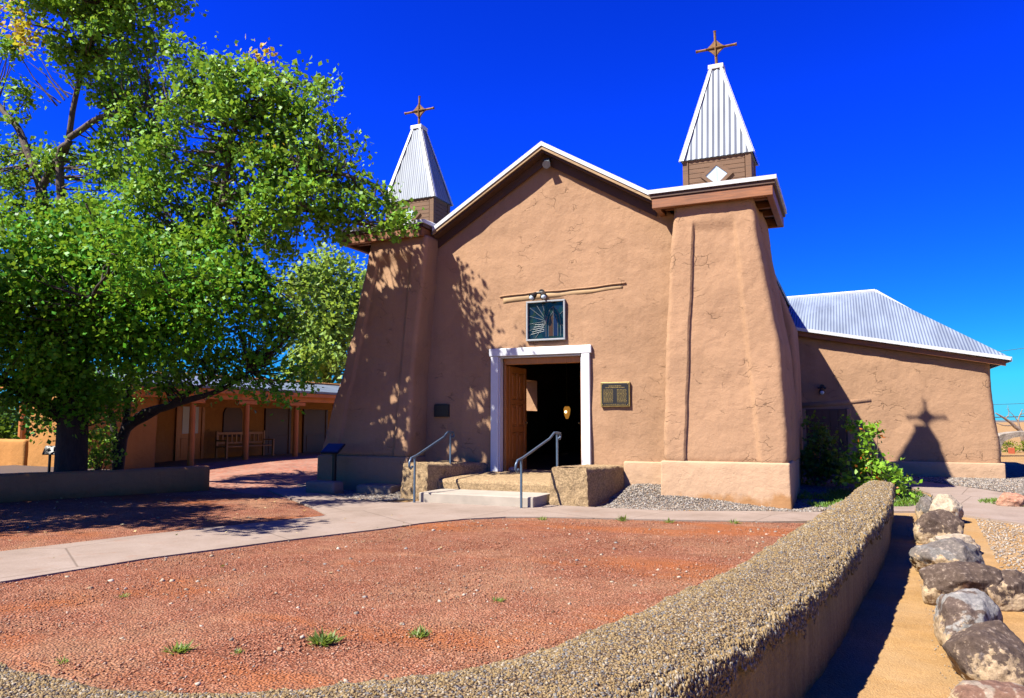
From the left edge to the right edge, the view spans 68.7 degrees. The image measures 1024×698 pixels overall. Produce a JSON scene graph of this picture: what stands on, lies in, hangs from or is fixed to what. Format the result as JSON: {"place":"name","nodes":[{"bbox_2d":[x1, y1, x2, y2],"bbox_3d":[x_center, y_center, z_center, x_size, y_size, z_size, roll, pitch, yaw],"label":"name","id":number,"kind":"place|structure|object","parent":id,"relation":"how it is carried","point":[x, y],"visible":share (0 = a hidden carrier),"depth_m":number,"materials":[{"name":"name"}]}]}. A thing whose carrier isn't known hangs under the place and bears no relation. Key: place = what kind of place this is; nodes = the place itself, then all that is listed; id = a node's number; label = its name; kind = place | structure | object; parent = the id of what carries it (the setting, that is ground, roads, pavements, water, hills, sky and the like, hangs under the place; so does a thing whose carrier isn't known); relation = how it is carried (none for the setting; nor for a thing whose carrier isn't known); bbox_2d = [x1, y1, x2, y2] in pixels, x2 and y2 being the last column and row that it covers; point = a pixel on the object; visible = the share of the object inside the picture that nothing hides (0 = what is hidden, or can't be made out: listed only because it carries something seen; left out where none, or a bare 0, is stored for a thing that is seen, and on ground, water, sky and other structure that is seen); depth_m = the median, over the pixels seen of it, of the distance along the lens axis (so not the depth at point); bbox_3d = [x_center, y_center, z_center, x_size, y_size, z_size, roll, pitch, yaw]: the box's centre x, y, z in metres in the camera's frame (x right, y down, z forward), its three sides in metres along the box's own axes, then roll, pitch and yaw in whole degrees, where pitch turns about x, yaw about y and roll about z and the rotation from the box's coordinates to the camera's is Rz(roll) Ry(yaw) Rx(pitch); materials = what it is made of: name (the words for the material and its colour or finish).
{"place":"outdoors","nodes":[
{"label":"outdoors","id":0,"kind":"place"},
{"bbox_2d":[0,439,28,465],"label":"courtyard wall","id":1,"kind":"structure","parent":0,"point":[13,451],"depth_m":20.95,"materials":[{"name":"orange paint"}]},
{"bbox_2d":[181,455,317,499],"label":"brick patio","id":2,"kind":"structure","parent":0,"point":[261,476],"depth_m":19.84,"materials":[{"name":"red brick"}]},
{"bbox_2d":[333,489,403,500],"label":"gravel by tower","id":3,"kind":"structure","parent":0,"point":[354,495],"depth_m":14.89,"materials":[{"name":"grey gravel"}]},
{"bbox_2d":[320,443,344,480],"bbox_3d":[-3.774,2.503,15.762,0.440,1.015,0.279,-2,-6,24],"label":"reading lectern","id":4,"kind":"object","parent":3,"relation":"on","point":[334,449],"visible":0.77,"depth_m":15.78,"materials":[{"name":"black metal"}]},
{"bbox_2d":[0,479,1023,583],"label":"concrete path","id":5,"kind":"structure","parent":0,"point":[343,515],"depth_m":11.15,"materials":[{"name":"grey concrete"}]},
{"bbox_2d":[0,0,1023,419],"label":"sky","id":6,"kind":"structure","parent":0,"point":[891,132],"materials":[{"name":"blue"}]},
{"bbox_2d":[154,422,1023,697],"bbox_3d":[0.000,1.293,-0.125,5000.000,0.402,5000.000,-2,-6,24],"label":"ground","id":7,"kind":"structure","parent":0,"point":[886,648],"depth_m":5.40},
{"bbox_2d":[0,206,14,259],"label":"cottonwood tree","id":8,"kind":"object","parent":7,"relation":"on","point":[9,256],"visible":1,"depth_m":12.19,"materials":[{"name":"green plant"}]},
{"bbox_2d":[0,387,26,438],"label":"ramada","id":9,"kind":"object","parent":7,"relation":"on","point":[21,433],"visible":0.07,"depth_m":22.36,"materials":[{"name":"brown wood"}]},
{"bbox_2d":[0,406,29,438],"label":"hedge shrub","id":10,"kind":"object","parent":7,"relation":"on","point":[10,434],"visible":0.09,"depth_m":32.29,"materials":[{"name":"green plant"}]},
{"bbox_2d":[0,466,209,502],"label":"planter wall","id":11,"kind":"structure","parent":7,"relation":"on","point":[24,486],"depth_m":14.98,"materials":[{"name":"paint"}]},
{"bbox_2d":[0,465,108,472],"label":"planter soil","id":12,"kind":"structure","parent":11,"relation":"in","point":[13,469],"depth_m":18.82,"materials":[{"name":"brown soil"}]},
{"bbox_2d":[42,446,54,471],"bbox_3d":[-9.451,2.336,15.305,0.260,0.712,0.122,0,-6,0],"label":"stake sign","id":13,"kind":"object","parent":12,"relation":"on","point":[49,451],"visible":0.66,"depth_m":15.30,"materials":[{"name":"white metal"}]},
{"bbox_2d":[88,421,127,469],"bbox_3d":[-8.713,2.124,15.789,1.102,1.225,1.061,3,-7,-32],"label":"planter shrub","id":14,"kind":"object","parent":12,"relation":"on","point":[99,456],"visible":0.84,"depth_m":15.78,"materials":[{"name":"green plant"}]},
{"bbox_2d":[0,184,342,471],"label":"maple tree","id":15,"kind":"object","parent":12,"relation":"on","point":[112,299],"visible":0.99,"depth_m":14.05,"materials":[{"name":"green plant"}]},
{"bbox_2d":[92,298,331,469],"bbox_3d":[-6.498,0.774,15.531,5.698,4.006,2.032,-1,-6,14],"label":"maple","id":16,"kind":"object","parent":12,"relation":"on","point":[252,362],"visible":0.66,"depth_m":15.34,"materials":[{"name":"green plant"}]},
{"bbox_2d":[0,0,424,332],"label":"cottonwood tree","id":17,"kind":"object","parent":12,"relation":"on","point":[221,100],"visible":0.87,"depth_m":15.02,"materials":[{"name":"green plant"}]},
{"bbox_2d":[0,490,323,550],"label":"red gravel bed","id":18,"kind":"object","parent":7,"relation":"on","point":[139,513],"visible":0.98,"depth_m":11.88,"materials":[{"name":"red gravel"}]},
{"bbox_2d":[12,490,507,572],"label":"fallen leaves","id":19,"kind":"object","parent":18,"relation":"on","point":[178,527],"visible":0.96,"depth_m":11.95,"materials":[{"name":"brown plant"}]},
{"bbox_2d":[27,367,339,469],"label":"portal building","id":20,"kind":"structure","parent":7,"relation":"on","point":[186,432],"depth_m":25.78,"materials":[{"name":"orange paint"}]},
{"bbox_2d":[173,406,204,460],"bbox_3d":[-10.853,2.703,25.225,0.110,2.080,1.190,-2,-6,24],"label":"door","id":21,"kind":"structure","parent":20,"relation":"in","point":[181,430],"depth_m":25.03,"materials":[{"name":"brown wood"}]},
{"bbox_2d":[264,408,291,454],"bbox_3d":[-9.107,3.079,29.109,0.110,2.080,1.440,-2,-6,24],"label":"door","id":22,"kind":"structure","parent":20,"relation":"in","point":[274,428],"depth_m":29.09,"materials":[{"name":"brown wood"}]},
{"bbox_2d":[302,409,327,452],"bbox_3d":[-8.188,3.277,31.153,0.110,2.080,1.540,-2,-6,24],"label":"door","id":23,"kind":"structure","parent":20,"relation":"in","point":[314,421],"depth_m":31.05,"materials":[{"name":"brown wood"}]},
{"bbox_2d":[214,430,274,458],"bbox_3d":[-9.508,3.434,26.751,0.533,1.020,2.356,-2,-6,24],"label":"wooden bench","id":24,"kind":"object","parent":7,"relation":"on","point":[226,442],"visible":0.81,"depth_m":26.63,"materials":[{"name":"brown wood"}]},
{"bbox_2d":[256,235,366,383],"bbox_3d":[-8.620,-0.346,35.728,7.083,10.248,5.212,2,-6,-18],"label":"background tree","id":25,"kind":"object","parent":7,"relation":"on","point":[346,302],"visible":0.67,"depth_m":35.13,"materials":[{"name":"green plant"}]},
{"bbox_2d":[306,480,342,494],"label":"stone block","id":26,"kind":"structure","parent":7,"relation":"on","point":[325,487],"depth_m":15.40,"materials":[{"name":"grey stone"}]},
{"bbox_2d":[296,484,410,500],"bbox_3d":[-3.651,2.900,15.756,4.300,0.241,2.440,-2,-6,24],"label":"grey gravel strip","id":27,"kind":"object","parent":7,"relation":"on","point":[303,485],"visible":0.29,"depth_m":14.91,"materials":[{"name":"grey gravel"}]},
{"bbox_2d":[356,483,401,493],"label":"stone slab","id":28,"kind":"structure","parent":27,"relation":"on","point":[374,488],"depth_m":15.33,"materials":[{"name":"grey stone"}]},
{"bbox_2d":[0,517,803,693],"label":"red gravel yard","id":29,"kind":"structure","parent":7,"relation":"on","point":[313,677],"depth_m":6.19,"materials":[{"name":"red gravel"}]},
{"bbox_2d":[53,656,67,664],"bbox_3d":[-2.787,1.922,4.628,0.094,0.050,0.125,4,-7,-33],"label":"weed","id":30,"kind":"object","parent":29,"relation":"on","point":[62,660],"visible":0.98,"depth_m":4.64,"materials":[{"name":"green plant"}]},
{"bbox_2d":[162,639,200,654],"bbox_3d":[-2.171,1.924,4.836,0.248,0.086,0.216,-2,-6,24],"label":"weed","id":31,"kind":"object","parent":29,"relation":"on","point":[178,648],"visible":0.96,"depth_m":4.84,"materials":[{"name":"green plant"}]},
{"bbox_2d":[306,628,345,645],"bbox_3d":[-1.274,1.932,5.051,0.272,0.112,0.255,-2,-6,24],"label":"weed","id":32,"kind":"object","parent":29,"relation":"on","point":[325,640],"visible":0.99,"depth_m":5.02,"materials":[{"name":"green plant"}]},
{"bbox_2d":[0,519,785,689],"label":"larger yard stones","id":33,"kind":"object","parent":29,"relation":"on","point":[278,648],"visible":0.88,"depth_m":6.87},
{"bbox_2d":[407,624,431,637],"bbox_3d":[-0.641,1.961,5.212,0.199,0.085,0.193,-2,-6,24],"label":"weed","id":34,"kind":"object","parent":29,"relation":"on","point":[424,632],"visible":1,"depth_m":5.21,"materials":[{"name":"green plant"}]},
{"bbox_2d":[492,597,505,601],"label":"weed","id":35,"kind":"object","parent":29,"relation":"on","point":[498,599],"visible":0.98,"depth_m":6.21,"materials":[{"name":"green plant"}]},
{"bbox_2d":[616,515,628,520],"bbox_3d":[1.632,2.522,11.226,0.265,0.128,0.255,-2,-6,24],"label":"weed","id":36,"kind":"object","parent":29,"relation":"on","point":[621,518],"visible":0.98,"depth_m":11.20,"materials":[{"name":"green plant"}]},
{"bbox_2d":[400,461,487,499],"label":"cheek wall","id":37,"kind":"structure","parent":7,"relation":"on","point":[429,474],"depth_m":14.57,"materials":[{"name":"beige concrete"}]},
{"bbox_2d":[0,480,894,697],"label":"pebble wall","id":38,"kind":"structure","parent":7,"relation":"on","point":[775,620],"depth_m":3.37,"materials":[{"name":"stone"}]},
{"bbox_2d":[419,469,550,507],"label":"entrance steps","id":39,"kind":"structure","parent":7,"relation":"on","point":[496,488],"depth_m":13.85,"materials":[{"name":"concrete"}]},
{"bbox_2d":[408,431,454,502],"bbox_3d":[-1.513,2.233,14.308,0.092,1.312,1.786,-2,-6,23],"label":"handrail","id":40,"kind":"object","parent":39,"relation":"on","point":[451,437],"visible":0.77,"depth_m":13.88,"materials":[{"name":"grey metal"}]},
{"bbox_2d":[514,432,561,507],"bbox_3d":[0.493,2.147,13.415,0.097,1.312,1.792,-3,-6,29],"label":"handrail","id":41,"kind":"object","parent":39,"relation":"on","point":[534,449],"visible":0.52,"depth_m":13.10,"materials":[{"name":"grey metal"}]},
{"bbox_2d":[317,30,802,509],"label":"adobe church","id":42,"kind":"structure","parent":7,"relation":"on","point":[669,304],"depth_m":15.24,"materials":[{"name":"paint"}]},
{"bbox_2d":[434,404,449,416],"bbox_3d":[-1.524,1.338,16.255,0.360,0.270,0.071,-2,-6,24],"label":"dark plaque","id":43,"kind":"object","parent":42,"relation":"attached to","point":[441,410],"visible":1,"depth_m":16.21,"materials":[{"name":"black metal"}]},
{"bbox_2d":[509,366,527,468],"bbox_3d":[0.128,1.519,16.359,0.171,2.230,0.861,-2,-6,24],"label":"door leaf","id":44,"kind":"structure","parent":42,"relation":"in","point":[518,422],"depth_m":16.35,"materials":[{"name":"brown wood"}]},
{"bbox_2d":[529,289,546,299],"bbox_3d":[0.560,-1.118,15.345,0.401,0.253,0.296,-2,-6,24],"label":"double floodlight","id":45,"kind":"object","parent":42,"relation":"attached to","point":[541,292],"visible":1,"depth_m":15.27,"materials":[{"name":"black metal"}]},
{"bbox_2d":[526,299,565,340],"bbox_3d":[0.702,-0.588,15.461,0.860,0.830,0.095,-2,-6,24],"label":"stained window","id":46,"kind":"structure","parent":42,"relation":"in","point":[545,319],"depth_m":15.46,"materials":[{"name":"blue glass"}]},
{"bbox_2d":[542,158,550,168],"bbox_3d":[0.731,-3.861,15.582,0.172,0.230,0.208,-2,-6,24],"label":"gable spotlight","id":47,"kind":"object","parent":42,"relation":"attached to","point":[546,163],"visible":1,"depth_m":15.54,"materials":[{"name":"black metal"}]},
{"bbox_2d":[564,363,569,418],"bbox_3d":[1.434,0.919,19.553,0.176,1.800,0.209,1,-6,-9],"label":"interior lamp","id":48,"kind":"object","parent":42,"relation":"hanging from","point":[566,410],"visible":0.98,"depth_m":19.45,"materials":[{"name":"gold metal"}]},
{"bbox_2d":[578,369,580,423],"bbox_3d":[1.485,1.457,15.721,0.170,2.230,0.860,0,-6,2],"label":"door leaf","id":49,"kind":"structure","parent":42,"relation":"in","point":[580,369],"depth_m":16.11,"materials":[{"name":"brown wood"}]},
{"bbox_2d":[601,382,630,406],"bbox_3d":[2.030,0.890,14.696,0.590,0.480,0.081,-2,-6,24],"label":"bronze plaque","id":50,"kind":"object","parent":42,"relation":"attached to","point":[615,394],"visible":1,"depth_m":14.66,"materials":[{"name":"gold metal"}]},
{"bbox_2d":[548,464,624,506],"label":"cheek wall","id":51,"kind":"structure","parent":7,"relation":"on","point":[587,485],"depth_m":13.30,"materials":[{"name":"beige stone"}]},
{"bbox_2d":[595,465,1023,511],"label":"grey gravel bed","id":52,"kind":"object","parent":7,"relation":"on","point":[1016,472],"visible":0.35,"depth_m":14.97,"materials":[{"name":"grey gravel"}]},
{"bbox_2d":[605,483,832,511],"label":"loose grey gravel","id":53,"kind":"structure","parent":52,"relation":"on","point":[643,487],"depth_m":13.01,"materials":[{"name":"grey gravel"}]},
{"bbox_2d":[800,409,854,486],"bbox_3d":[6.359,2.100,15.541,1.562,1.702,1.178,-2,-6,24],"label":"dark bush","id":54,"kind":"object","parent":52,"relation":"on","point":[817,469],"visible":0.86,"depth_m":15.53,"materials":[{"name":"green plant"}]},
{"bbox_2d":[797,487,935,506],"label":"grass","id":55,"kind":"structure","parent":52,"relation":"on","point":[834,497],"depth_m":13.70,"materials":[{"name":"green plant"}]},
{"bbox_2d":[833,413,922,501],"bbox_3d":[6.727,2.037,13.854,1.496,1.718,1.090,-2,-6,24],"label":"rose bush","id":56,"kind":"object","parent":52,"relation":"on","point":[873,468],"visible":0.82,"depth_m":13.85,"materials":[{"name":"green plant"}]},
{"bbox_2d":[787,289,1011,477],"bbox_3d":[10.078,0.943,20.446,4.932,5.164,6.850,-2,-6,24],"label":"adobe annex","id":57,"kind":"object","parent":7,"relation":"on","point":[917,384],"visible":0.63,"depth_m":17.49,"materials":[{"name":"paint"}]},
{"bbox_2d":[817,384,826,394],"bbox_3d":[7.412,0.969,17.908,0.200,0.253,0.295,-2,-6,24],"label":"porch floodlight","id":58,"kind":"object","parent":57,"relation":"attached to","point":[821,387],"visible":1,"depth_m":17.84,"materials":[{"name":"black metal"}]},
{"bbox_2d":[806,409,847,471],"bbox_3d":[7.533,2.237,17.920,0.890,1.600,0.130,-2,-6,24],"label":"door","id":59,"kind":"structure","parent":57,"relation":"in","point":[832,416],"depth_m":17.89,"materials":[{"name":"black metal"}]},
{"bbox_2d":[915,496,932,518],"bbox_3d":[6.322,2.481,11.387,0.308,0.483,0.407,0,-6,-4],"label":"border rock","id":60,"kind":"object","parent":7,"relation":"on","point":[923,504],"visible":0.45,"depth_m":11.32,"materials":[{"name":"grey stone"}]},
{"bbox_2d":[905,515,962,689],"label":"stones in strip","id":61,"kind":"object","parent":7,"relation":"on","point":[931,608],"visible":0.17,"depth_m":5.97,"materials":[{"name":"stone"}]},
{"bbox_2d":[913,509,964,543],"bbox_3d":[5.317,2.268,9.371,0.576,0.533,0.562,-2,-6,20],"label":"border rock","id":62,"kind":"object","parent":7,"relation":"on","point":[932,524],"visible":0.73,"depth_m":9.19,"materials":[{"name":"grey stone"}]},
{"bbox_2d":[926,494,963,519],"bbox_3d":[6.458,2.436,11.213,0.432,0.537,0.513,4,-7,-34],"label":"border rock","id":63,"kind":"object","parent":7,"relation":"on","point":[951,504],"visible":0.46,"depth_m":11.11,"materials":[{"name":"beige stone"}]},
{"bbox_2d":[909,537,985,571],"bbox_3d":[4.298,2.089,7.419,0.603,0.453,0.622,3,-6,-30],"label":"border rock","id":64,"kind":"object","parent":7,"relation":"on","point":[950,549],"visible":0.57,"depth_m":7.28,"materials":[{"name":"grey stone"}]},
{"bbox_2d":[928,533,980,549],"bbox_3d":[5.100,2.273,8.622,0.565,0.293,0.628,-1,-6,10],"label":"border rock","id":65,"kind":"object","parent":7,"relation":"on","point":[967,538],"visible":0.34,"depth_m":8.54,"materials":[{"name":"beige stone"}]},
{"bbox_2d":[887,475,1023,492],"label":"gravel by annex","id":66,"kind":"structure","parent":7,"relation":"on","point":[1011,485],"depth_m":15.58,"materials":[{"name":"grey gravel"}]},
{"bbox_2d":[919,561,1002,604],"bbox_3d":[3.726,1.983,6.200,0.582,0.451,0.555,-5,-7,40],"label":"border rock","id":67,"kind":"object","parent":7,"relation":"on","point":[938,579],"visible":0.64,"depth_m":6.08,"materials":[{"name":"stone"}]},
{"bbox_2d":[933,588,1002,645],"bbox_3d":[3.052,1.867,5.050,0.401,0.490,0.752,-5,-8,43],"label":"border rock","id":68,"kind":"object","parent":7,"relation":"on","point":[957,610],"visible":0.56,"depth_m":4.90,"materials":[{"name":"grey stone"}]},
{"bbox_2d":[942,620,1023,685],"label":"border rock","id":69,"kind":"object","parent":7,"relation":"on","point":[988,650],"visible":0.82,"depth_m":4.22,"materials":[{"name":"grey stone"}]},
{"bbox_2d":[947,680,1023,697],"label":"border rock","id":70,"kind":"object","parent":7,"relation":"on","point":[980,689],"visible":1,"depth_m":3.69,"materials":[{"name":"pink stone"}]},
{"bbox_2d":[976,518,1023,611],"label":"stones by path","id":71,"kind":"object","parent":7,"relation":"on","point":[994,528],"visible":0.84,"depth_m":9.47,"materials":[{"name":"beige gravel"}]},
{"bbox_2d":[978,497,1023,506],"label":"grass by boulder","id":72,"kind":"structure","parent":7,"relation":"on","point":[989,500],"depth_m":12.95,"materials":[{"name":"green plant"}]},
{"bbox_2d":[987,569,1023,611],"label":"border rock","id":73,"kind":"object","parent":7,"relation":"on","point":[1006,594],"visible":0.7,"depth_m":5.96,"materials":[{"name":"stone"}]},
{"bbox_2d":[995,409,1023,442],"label":"dead tree","id":74,"kind":"object","parent":7,"relation":"on","point":[1014,426],"visible":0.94,"depth_m":43.97,"materials":[{"name":"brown wood"}]},
{"bbox_2d":[996,492,1023,506],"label":"pink boulder","id":75,"kind":"object","parent":7,"relation":"on","point":[1010,499],"visible":0.77,"depth_m":12.46,"materials":[{"name":"pink stone"}]},
{"bbox_2d":[998,431,1023,456],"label":"stone gateway","id":76,"kind":"object","parent":7,"relation":"on","point":[1004,436],"visible":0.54,"depth_m":27.07,"materials":[{"name":"beige stone"}]},
{"bbox_2d":[1008,448,1014,453],"bbox_3d":[19.704,4.082,29.552,0.220,0.370,0.120,-2,-6,24],"label":"orange sign","id":77,"kind":"object","parent":7,"relation":"on","point":[1011,450],"visible":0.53,"depth_m":29.50,"materials":[{"name":"paint"}]},
{"bbox_2d":[1001,440,1023,452],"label":"yellow bush","id":78,"kind":"object","parent":7,"relation":"on","point":[1008,443],"visible":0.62,"depth_m":30.92,"materials":[{"name":"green plant"}]},
{"bbox_2d":[1015,488,1023,495],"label":"grey boulder","id":79,"kind":"object","parent":7,"relation":"on","point":[1020,491],"visible":0.45,"depth_m":13.19,"materials":[{"name":"stone"}]},
{"bbox_2d":[995,420,1023,421],"bbox_3d":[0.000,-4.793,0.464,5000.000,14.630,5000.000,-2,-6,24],"label":"hills","id":80,"kind":"structure","parent":0,"point":[1010,420],"depth_m":1666.42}
]}

